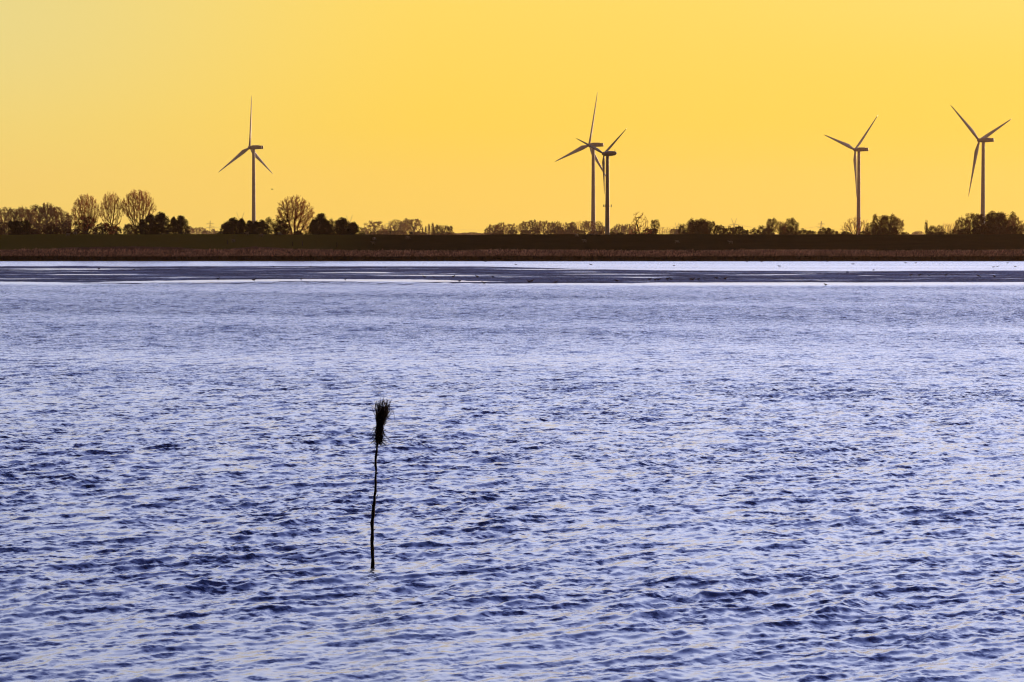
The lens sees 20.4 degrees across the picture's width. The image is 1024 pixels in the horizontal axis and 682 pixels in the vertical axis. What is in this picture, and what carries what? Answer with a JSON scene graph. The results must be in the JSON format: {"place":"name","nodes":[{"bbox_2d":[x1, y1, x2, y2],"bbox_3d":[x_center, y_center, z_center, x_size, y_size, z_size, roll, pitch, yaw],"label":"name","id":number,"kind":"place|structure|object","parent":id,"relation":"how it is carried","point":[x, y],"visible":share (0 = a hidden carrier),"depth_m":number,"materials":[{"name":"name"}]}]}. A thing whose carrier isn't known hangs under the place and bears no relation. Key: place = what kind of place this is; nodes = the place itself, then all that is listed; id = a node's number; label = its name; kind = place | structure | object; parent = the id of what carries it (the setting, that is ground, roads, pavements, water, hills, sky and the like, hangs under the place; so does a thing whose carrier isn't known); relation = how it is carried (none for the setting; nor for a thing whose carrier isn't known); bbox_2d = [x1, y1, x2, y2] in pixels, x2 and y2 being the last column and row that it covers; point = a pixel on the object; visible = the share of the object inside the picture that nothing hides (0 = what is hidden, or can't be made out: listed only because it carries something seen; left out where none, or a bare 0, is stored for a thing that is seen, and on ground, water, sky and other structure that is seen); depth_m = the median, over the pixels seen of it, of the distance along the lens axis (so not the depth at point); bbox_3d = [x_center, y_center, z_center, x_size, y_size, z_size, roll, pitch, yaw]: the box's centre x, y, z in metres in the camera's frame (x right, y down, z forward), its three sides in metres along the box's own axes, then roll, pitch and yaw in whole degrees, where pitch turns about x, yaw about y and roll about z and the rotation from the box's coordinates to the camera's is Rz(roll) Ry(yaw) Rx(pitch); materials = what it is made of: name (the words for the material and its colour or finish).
{"place":"outdoors","nodes":[
{"label":"outdoors","id":0,"kind":"place"},
{"bbox_2d":[0,261,1023,681],"bbox_3d":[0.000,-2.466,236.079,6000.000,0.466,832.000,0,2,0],"label":"water","id":1,"kind":"structure","parent":0,"point":[700,483],"depth_m":75.00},
{"bbox_2d":[364,396,396,568],"bbox_3d":[-2.522,3.023,55.082,0.670,3.909,0.417,0,2,0],"label":"brushwood marker","id":2,"kind":"object","parent":1,"relation":"in","point":[382,411],"visible":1,"depth_m":55.00,"materials":[{"name":"brown wood"}]},
{"bbox_2d":[0,234,1023,260],"bbox_3d":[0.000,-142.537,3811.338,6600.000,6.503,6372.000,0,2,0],"label":"ground","id":3,"kind":"structure","parent":0,"point":[720,242],"depth_m":664.65,"materials":[{"name":"brown plant"}]},
{"bbox_2d":[0,207,14,232],"bbox_3d":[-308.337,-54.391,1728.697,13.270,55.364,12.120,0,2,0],"label":"tree","id":4,"kind":"object","parent":3,"relation":"on","point":[3,213],"visible":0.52,"depth_m":1726.64,"materials":[{"name":"brown plant"}]},
{"bbox_2d":[0,221,18,234],"bbox_3d":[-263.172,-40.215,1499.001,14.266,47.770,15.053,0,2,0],"label":"bush","id":5,"kind":"object","parent":3,"relation":"on","point":[5,226],"visible":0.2,"depth_m":1496.75,"materials":[{"name":"brown plant"}]},
{"bbox_2d":[5,207,23,224],"bbox_3d":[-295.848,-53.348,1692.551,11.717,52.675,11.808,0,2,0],"label":"tree","id":6,"kind":"object","parent":3,"relation":"on","point":[15,213],"visible":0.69,"depth_m":1690.66,"materials":[{"name":"brown plant"}]},
{"bbox_2d":[7,220,31,234],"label":"bush","id":7,"kind":"object","parent":3,"relation":"on","point":[20,229],"visible":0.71,"depth_m":688.51,"materials":[{"name":"black plant"}]},
{"bbox_2d":[17,207,32,222],"bbox_3d":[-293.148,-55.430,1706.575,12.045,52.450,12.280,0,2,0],"label":"tree","id":8,"kind":"object","parent":3,"relation":"on","point":[25,212],"visible":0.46,"depth_m":1704.45,"materials":[{"name":"brown plant"}]},
{"bbox_2d":[24,208,36,223],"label":"tree","id":9,"kind":"object","parent":3,"relation":"on","point":[29,213],"visible":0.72,"depth_m":1683.41,"materials":[{"name":"brown plant"}]},
{"bbox_2d":[25,221,43,234],"bbox_3d":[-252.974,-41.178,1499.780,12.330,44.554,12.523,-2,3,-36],"label":"bush","id":10,"kind":"object","parent":3,"relation":"on","point":[34,224],"visible":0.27,"depth_m":1498.28,"materials":[{"name":"brown plant"}]},
{"bbox_2d":[27,227,44,234],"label":"bush","id":11,"kind":"object","parent":3,"relation":"on","point":[36,231],"visible":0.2,"depth_m":828.81,"materials":[{"name":"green plant"}]},
{"bbox_2d":[28,204,46,229],"bbox_3d":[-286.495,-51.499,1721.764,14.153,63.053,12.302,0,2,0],"label":"tree","id":12,"kind":"object","parent":3,"relation":"on","point":[35,207],"visible":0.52,"depth_m":1719.23,"materials":[{"name":"brown plant"}]},
{"bbox_2d":[37,202,58,227],"bbox_3d":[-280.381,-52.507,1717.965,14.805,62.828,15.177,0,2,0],"label":"tree","id":13,"kind":"object","parent":3,"relation":"on","point":[51,213],"visible":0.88,"depth_m":1715.66,"materials":[{"name":"brown plant"}]},
{"bbox_2d":[42,224,63,233],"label":"bush","id":14,"kind":"object","parent":3,"relation":"on","point":[55,229],"visible":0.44,"depth_m":688.96,"materials":[{"name":"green plant"}]},
{"bbox_2d":[47,207,63,227],"bbox_3d":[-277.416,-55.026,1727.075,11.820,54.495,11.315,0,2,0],"label":"tree","id":15,"kind":"object","parent":3,"relation":"on","point":[59,208],"visible":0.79,"depth_m":1726.55,"materials":[{"name":"brown plant"}]},
{"bbox_2d":[56,211,69,223],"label":"tree","id":16,"kind":"object","parent":3,"relation":"on","point":[59,220],"visible":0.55,"depth_m":1715.42,"materials":[{"name":"brown plant"}]},
{"bbox_2d":[56,220,72,233],"bbox_3d":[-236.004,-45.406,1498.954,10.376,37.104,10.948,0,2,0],"label":"bush","id":17,"kind":"object","parent":3,"relation":"on","point":[65,225],"visible":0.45,"depth_m":1498.11,"materials":[{"name":"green plant"}]},
{"bbox_2d":[64,214,76,227],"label":"tree","id":18,"kind":"object","parent":3,"relation":"on","point":[71,219],"visible":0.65,"depth_m":1687.55,"materials":[{"name":"brown plant"}]},
{"bbox_2d":[62,227,87,233],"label":"bush","id":19,"kind":"object","parent":3,"relation":"on","point":[68,230],"visible":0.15,"depth_m":828.65,"materials":[{"name":"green plant"}]},
{"bbox_2d":[73,214,95,233],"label":"tree","id":20,"kind":"object","parent":3,"relation":"on","point":[77,225],"visible":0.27,"depth_m":898.71,"materials":[{"name":"brown plant"}]},
{"bbox_2d":[71,193,100,233],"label":"bare tree","id":21,"kind":"object","parent":3,"relation":"on","point":[88,224],"visible":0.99,"depth_m":698.93,"materials":[{"name":"brown plant"}]},
{"bbox_2d":[92,222,110,233],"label":"bush","id":22,"kind":"object","parent":3,"relation":"on","point":[101,225],"visible":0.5,"depth_m":878.27,"materials":[{"name":"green plant"}]},
{"bbox_2d":[98,191,123,233],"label":"bare tree","id":23,"kind":"object","parent":3,"relation":"on","point":[111,206],"visible":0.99,"depth_m":699.04,"materials":[{"name":"brown plant"}]},
{"bbox_2d":[108,224,121,233],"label":"bush","id":24,"kind":"object","parent":3,"relation":"on","point":[118,231],"visible":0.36,"depth_m":878.73,"materials":[{"name":"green plant"}]},
{"bbox_2d":[122,223,134,233],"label":"bush","id":25,"kind":"object","parent":3,"relation":"on","point":[126,229],"visible":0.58,"depth_m":878.96,"materials":[{"name":"black plant"}]},
{"bbox_2d":[121,190,156,228],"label":"bare tree","id":26,"kind":"object","parent":3,"relation":"on","point":[138,201],"visible":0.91,"depth_m":700.49,"materials":[{"name":"brown plant"}]},
{"bbox_2d":[135,219,149,233],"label":"bush","id":27,"kind":"object","parent":3,"relation":"on","point":[141,222],"visible":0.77,"depth_m":683.12,"materials":[{"name":"black plant"}]},
{"bbox_2d":[141,213,160,234],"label":"bush","id":28,"kind":"object","parent":3,"relation":"on","point":[147,228],"visible":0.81,"depth_m":680.77,"materials":[{"name":"black plant"}]},
{"bbox_2d":[150,211,174,234],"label":"bush","id":29,"kind":"object","parent":3,"relation":"on","point":[161,219],"visible":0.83,"depth_m":680.42,"materials":[{"name":"black plant"}]},
{"bbox_2d":[167,216,177,232],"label":"bush","id":30,"kind":"object","parent":3,"relation":"on","point":[173,222],"visible":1,"depth_m":682.48,"materials":[{"name":"black plant"}]},
{"bbox_2d":[173,215,190,233],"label":"bush","id":31,"kind":"object","parent":3,"relation":"on","point":[181,223],"visible":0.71,"depth_m":682.91,"materials":[{"name":"black plant"}]},
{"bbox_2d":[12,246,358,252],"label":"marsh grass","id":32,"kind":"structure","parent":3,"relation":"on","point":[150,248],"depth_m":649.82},
{"bbox_2d":[191,227,205,233],"bbox_3d":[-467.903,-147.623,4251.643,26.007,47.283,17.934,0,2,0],"label":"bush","id":33,"kind":"object","parent":3,"relation":"on","point":[198,230],"visible":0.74,"depth_m":4248.62,"materials":[{"name":"brown plant"}]},
{"bbox_2d":[222,217,238,233],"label":"bush","id":34,"kind":"object","parent":3,"relation":"on","point":[231,224],"visible":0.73,"depth_m":681.78,"materials":[{"name":"black plant"}]},
{"bbox_2d":[232,217,251,233],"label":"bush","id":35,"kind":"object","parent":3,"relation":"on","point":[241,222],"visible":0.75,"depth_m":680.74,"materials":[{"name":"black plant"}]},
{"bbox_2d":[219,95,272,221],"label":"wind turbine","id":36,"kind":"object","parent":3,"relation":"on","point":[252,148],"visible":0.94,"depth_m":2467.15,"materials":[{"name":"white paint"}]},
{"bbox_2d":[243,220,254,233],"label":"bush","id":37,"kind":"object","parent":3,"relation":"on","point":[249,223],"visible":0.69,"depth_m":681.31,"materials":[{"name":"black plant"}]},
{"bbox_2d":[249,220,262,233],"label":"bush","id":38,"kind":"object","parent":3,"relation":"on","point":[254,229],"visible":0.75,"depth_m":680.45,"materials":[{"name":"black plant"}]},
{"bbox_2d":[255,219,268,233],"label":"bush","id":39,"kind":"object","parent":3,"relation":"on","point":[263,224],"visible":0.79,"depth_m":680.98,"materials":[{"name":"black plant"}]},
{"bbox_2d":[265,217,287,234],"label":"tree","id":40,"kind":"object","parent":3,"relation":"on","point":[271,229],"visible":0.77,"depth_m":682.72,"materials":[{"name":"brown plant"}]},
{"bbox_2d":[278,225,290,234],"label":"bush","id":41,"kind":"object","parent":3,"relation":"on","point":[288,229],"visible":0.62,"depth_m":685.17,"materials":[{"name":"black plant"}]},
{"bbox_2d":[275,195,314,234],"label":"bare tree","id":42,"kind":"object","parent":3,"relation":"on","point":[296,208],"visible":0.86,"depth_m":688.36,"materials":[{"name":"brown plant"}]},
{"bbox_2d":[304,218,316,234],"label":"bush","id":43,"kind":"object","parent":3,"relation":"on","point":[310,226],"visible":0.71,"depth_m":684.61,"materials":[{"name":"black plant"}]},
{"bbox_2d":[310,213,330,234],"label":"bush","id":44,"kind":"object","parent":3,"relation":"on","point":[320,220],"visible":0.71,"depth_m":683.51,"materials":[{"name":"black plant"}]},
{"bbox_2d":[317,219,334,234],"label":"bush","id":45,"kind":"object","parent":3,"relation":"on","point":[328,227],"visible":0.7,"depth_m":682.52,"materials":[{"name":"black plant"}]},
{"bbox_2d":[332,217,349,234],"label":"bush","id":46,"kind":"object","parent":3,"relation":"on","point":[342,223],"visible":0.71,"depth_m":683.26,"materials":[{"name":"black plant"}]},
{"bbox_2d":[341,221,364,234],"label":"bush","id":47,"kind":"object","parent":3,"relation":"on","point":[352,228],"visible":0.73,"depth_m":682.38,"materials":[{"name":"black plant"}]},
{"bbox_2d":[364,220,384,233],"bbox_3d":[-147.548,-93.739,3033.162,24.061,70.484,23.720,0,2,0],"label":"tree","id":48,"kind":"object","parent":3,"relation":"on","point":[375,226],"visible":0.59,"depth_m":3029.84,"materials":[{"name":"brown plant"}]},
{"bbox_2d":[366,230,386,234],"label":"bush","id":49,"kind":"object","parent":3,"relation":"on","point":[380,232],"visible":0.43,"depth_m":2596.90,"materials":[{"name":"brown plant"}]},
{"bbox_2d":[385,230,406,234],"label":"bush","id":50,"kind":"object","parent":3,"relation":"on","point":[393,232],"visible":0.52,"depth_m":2597.58,"materials":[{"name":"brown plant"}]},
{"bbox_2d":[388,219,404,233],"bbox_3d":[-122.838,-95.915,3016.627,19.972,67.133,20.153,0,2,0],"label":"tree","id":51,"kind":"object","parent":3,"relation":"on","point":[394,227],"visible":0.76,"depth_m":3013.49,"materials":[{"name":"brown plant"}]},
{"bbox_2d":[402,218,422,234],"bbox_3d":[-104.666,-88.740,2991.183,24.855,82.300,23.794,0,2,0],"label":"tree","id":52,"kind":"object","parent":3,"relation":"on","point":[413,226],"visible":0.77,"depth_m":2990.03,"materials":[{"name":"brown plant"}]},
{"bbox_2d":[432,224,445,234],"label":"tree","id":53,"kind":"object","parent":3,"relation":"on","point":[435,231],"visible":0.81,"depth_m":1697.80,"materials":[{"name":"brown plant"}]},
{"bbox_2d":[439,225,453,234],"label":"tree","id":54,"kind":"object","parent":3,"relation":"on","point":[447,229],"visible":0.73,"depth_m":1697.63,"materials":[{"name":"brown plant"}]},
{"bbox_2d":[487,224,500,233],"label":"tree","id":55,"kind":"object","parent":3,"relation":"on","point":[494,227],"visible":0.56,"depth_m":2173.23,"materials":[{"name":"brown plant"}]},
{"bbox_2d":[495,222,507,232],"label":"tree","id":56,"kind":"object","parent":3,"relation":"on","point":[501,224],"visible":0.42,"depth_m":2244.76,"materials":[{"name":"brown plant"}]},
{"bbox_2d":[0,247,1023,260],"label":"reed bed","id":57,"kind":"object","parent":3,"relation":"on","point":[378,255],"visible":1,"depth_m":637.55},
{"bbox_2d":[529,227,539,233],"bbox_3d":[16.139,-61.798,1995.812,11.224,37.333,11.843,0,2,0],"label":"bush","id":58,"kind":"object","parent":3,"relation":"on","point":[536,231],"visible":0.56,"depth_m":1994.08,"materials":[{"name":"brown plant"}]},
{"bbox_2d":[538,220,548,233],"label":"tree","id":59,"kind":"object","parent":3,"relation":"on","point":[543,224],"visible":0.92,"depth_m":2145.10,"materials":[{"name":"brown plant"}]},
{"bbox_2d":[553,225,563,233],"bbox_3d":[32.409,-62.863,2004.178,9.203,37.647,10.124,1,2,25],"label":"bush","id":60,"kind":"object","parent":3,"relation":"on","point":[559,229],"visible":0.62,"depth_m":2003.20,"materials":[{"name":"brown plant"}]},
{"bbox_2d":[565,225,578,233],"bbox_3d":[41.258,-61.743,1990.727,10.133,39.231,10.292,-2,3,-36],"label":"bush","id":61,"kind":"object","parent":3,"relation":"on","point":[570,230],"visible":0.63,"depth_m":1988.76,"materials":[{"name":"brown plant"}]},
{"bbox_2d":[555,97,605,230],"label":"wind turbine","id":62,"kind":"object","parent":3,"relation":"on","point":[593,154],"visible":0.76,"depth_m":2345.06,"materials":[{"name":"white paint"}]},
{"bbox_2d":[580,221,589,231],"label":"tree","id":63,"kind":"object","parent":3,"relation":"on","point":[586,226],"visible":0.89,"depth_m":2179.54,"materials":[{"name":"brown plant"}]},
{"bbox_2d":[587,230,602,234],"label":"bush","id":64,"kind":"object","parent":3,"relation":"on","point":[599,232],"visible":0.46,"depth_m":1983.15,"materials":[{"name":"brown plant"}]},
{"bbox_2d":[592,222,604,232],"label":"tree","id":65,"kind":"object","parent":3,"relation":"on","point":[597,228],"visible":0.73,"depth_m":2175.70,"materials":[{"name":"brown plant"}]},
{"bbox_2d":[576,128,626,233],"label":"wind turbine","id":66,"kind":"object","parent":3,"relation":"on","point":[607,153],"visible":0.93,"depth_m":1296.03,"materials":[{"name":"grey paint"}]},
{"bbox_2d":[614,224,626,233],"bbox_3d":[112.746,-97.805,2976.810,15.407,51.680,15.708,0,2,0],"label":"tree","id":67,"kind":"object","parent":3,"relation":"on","point":[622,227],"visible":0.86,"depth_m":2974.00,"materials":[{"name":"brown plant"}]},
{"bbox_2d":[628,212,651,233],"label":"bare tree","id":68,"kind":"object","parent":3,"relation":"on","point":[636,224],"visible":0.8,"depth_m":711.30,"materials":[{"name":"brown plant"}]},
{"bbox_2d":[641,228,657,233],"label":"bush","id":69,"kind":"object","parent":3,"relation":"on","point":[654,231],"visible":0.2,"depth_m":758.75,"materials":[{"name":"black plant"}]},
{"bbox_2d":[650,219,659,231],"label":"tree","id":70,"kind":"object","parent":3,"relation":"on","point":[654,225],"visible":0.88,"depth_m":848.93,"materials":[{"name":"brown plant"}]},
{"bbox_2d":[677,222,693,233],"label":"tree","id":71,"kind":"object","parent":3,"relation":"on","point":[686,229],"visible":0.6,"depth_m":815.92,"materials":[{"name":"black plant"}]},
{"bbox_2d":[687,221,708,233],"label":"tree","id":72,"kind":"object","parent":3,"relation":"on","point":[695,225],"visible":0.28,"depth_m":825.06,"materials":[{"name":"black plant"}]},
{"bbox_2d":[696,218,708,233],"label":"tree","id":73,"kind":"object","parent":3,"relation":"on","point":[701,220],"visible":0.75,"depth_m":825.52,"materials":[{"name":"black plant"}]},
{"bbox_2d":[702,220,714,233],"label":"tree","id":74,"kind":"object","parent":3,"relation":"on","point":[710,225],"visible":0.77,"depth_m":817.09,"materials":[{"name":"black plant"}]},
{"bbox_2d":[713,224,725,234],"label":"bush","id":75,"kind":"object","parent":3,"relation":"on","point":[718,229],"visible":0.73,"depth_m":805.22,"materials":[{"name":"brown plant"}]},
{"bbox_2d":[721,226,733,234],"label":"bush","id":76,"kind":"object","parent":3,"relation":"on","point":[724,231],"visible":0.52,"depth_m":800.99,"materials":[{"name":"black plant"}]},
{"bbox_2d":[731,225,745,234],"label":"bush","id":77,"kind":"object","parent":3,"relation":"on","point":[736,230],"visible":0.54,"depth_m":797.66,"materials":[{"name":"black plant"}]},
{"bbox_2d":[749,228,761,234],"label":"bush","id":78,"kind":"object","parent":3,"relation":"on","point":[758,232],"visible":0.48,"depth_m":800.00,"materials":[{"name":"brown plant"}]},
{"bbox_2d":[761,228,774,234],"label":"bush","id":79,"kind":"object","parent":3,"relation":"on","point":[766,231],"visible":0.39,"depth_m":788.80,"materials":[{"name":"black plant"}]},
{"bbox_2d":[766,218,777,233],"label":"tree","id":80,"kind":"object","parent":3,"relation":"on","point":[773,221],"visible":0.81,"depth_m":806.88,"materials":[{"name":"brown plant"}]},
{"bbox_2d":[775,221,786,234],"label":"tree","id":81,"kind":"object","parent":3,"relation":"on","point":[779,228],"visible":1,"depth_m":790.02,"materials":[{"name":"brown plant"}]},
{"bbox_2d":[778,226,798,234],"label":"bush","id":82,"kind":"object","parent":3,"relation":"on","point":[788,228],"visible":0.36,"depth_m":796.67,"materials":[{"name":"black plant"}]},
{"bbox_2d":[784,218,798,234],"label":"tree","id":83,"kind":"object","parent":3,"relation":"on","point":[791,223],"visible":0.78,"depth_m":799.28,"materials":[{"name":"brown plant"}]},
{"bbox_2d":[817,227,831,233],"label":"bush","id":84,"kind":"object","parent":3,"relation":"on","point":[825,230],"visible":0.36,"depth_m":789.06,"materials":[{"name":"brown plant"}]},
{"bbox_2d":[825,115,877,234],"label":"wind turbine","id":85,"kind":"object","parent":3,"relation":"on","point":[858,150],"visible":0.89,"depth_m":2492.83,"materials":[{"name":"white paint"}]},
{"bbox_2d":[839,215,870,234],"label":"bare tree","id":86,"kind":"object","parent":3,"relation":"on","point":[855,226],"visible":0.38,"depth_m":878.90,"materials":[{"name":"brown plant"}]},
{"bbox_2d":[865,222,875,234],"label":"tree","id":87,"kind":"object","parent":3,"relation":"on","point":[871,226],"visible":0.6,"depth_m":748.76,"materials":[{"name":"brown plant"}]},
{"bbox_2d":[871,225,885,234],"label":"bush","id":88,"kind":"object","parent":3,"relation":"on","point":[876,230],"visible":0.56,"depth_m":741.17,"materials":[{"name":"black plant"}]},
{"bbox_2d":[871,214,886,231],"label":"tree","id":89,"kind":"object","parent":3,"relation":"on","point":[878,223],"visible":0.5,"depth_m":748.99,"materials":[{"name":"brown plant"}]},
{"bbox_2d":[880,213,899,234],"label":"tree","id":90,"kind":"object","parent":3,"relation":"on","point":[889,228],"visible":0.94,"depth_m":739.25,"materials":[{"name":"black plant"}]},
{"bbox_2d":[889,218,904,234],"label":"tree","id":91,"kind":"object","parent":3,"relation":"on","point":[900,228],"visible":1,"depth_m":743.67,"materials":[{"name":"brown plant"}]},
{"bbox_2d":[954,215,971,233],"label":"tree","id":92,"kind":"object","parent":3,"relation":"on","point":[961,223],"visible":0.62,"depth_m":754.32,"materials":[{"name":"brown plant"}]},
{"bbox_2d":[956,227,970,233],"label":"bush","id":93,"kind":"object","parent":3,"relation":"on","point":[963,231],"visible":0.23,"depth_m":734.12,"materials":[{"name":"black plant"}]},
{"bbox_2d":[965,213,979,230],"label":"tree","id":94,"kind":"object","parent":3,"relation":"on","point":[973,217],"visible":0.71,"depth_m":758.30,"materials":[{"name":"brown plant"}]},
{"bbox_2d":[970,224,990,233],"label":"bush","id":95,"kind":"object","parent":3,"relation":"on","point":[982,231],"visible":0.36,"depth_m":733.38,"materials":[{"name":"black plant"}]},
{"bbox_2d":[951,106,1010,225],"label":"wind turbine","id":96,"kind":"object","parent":3,"relation":"on","point":[983,139],"visible":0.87,"depth_m":2232.81,"materials":[{"name":"white paint"}]},
{"bbox_2d":[972,214,991,230],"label":"tree","id":97,"kind":"object","parent":3,"relation":"on","point":[980,221],"visible":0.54,"depth_m":755.13,"materials":[{"name":"black plant"}]},
{"bbox_2d":[984,211,1008,231],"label":"tree","id":98,"kind":"object","parent":3,"relation":"on","point":[992,218],"visible":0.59,"depth_m":751.01,"materials":[{"name":"black plant"}]},
{"bbox_2d":[997,210,1017,232],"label":"tree","id":99,"kind":"object","parent":3,"relation":"on","point":[1010,217],"visible":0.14,"depth_m":765.18,"materials":[{"name":"black plant"}]},
{"bbox_2d":[1006,225,1021,233],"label":"bush","id":100,"kind":"object","parent":3,"relation":"on","point":[1010,228],"visible":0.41,"depth_m":734.09,"materials":[{"name":"black plant"}]},
{"bbox_2d":[1008,217,1023,233],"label":"tree","id":101,"kind":"object","parent":3,"relation":"on","point":[1014,224],"visible":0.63,"depth_m":749.00,"materials":[{"name":"black plant"}]},
{"bbox_2d":[0,266,1023,284],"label":"mudflat","id":102,"kind":"structure","parent":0,"point":[505,275],"depth_m":425.60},
{"bbox_2d":[0,0,1023,233],"label":"sky","id":103,"kind":"structure","parent":0,"point":[460,114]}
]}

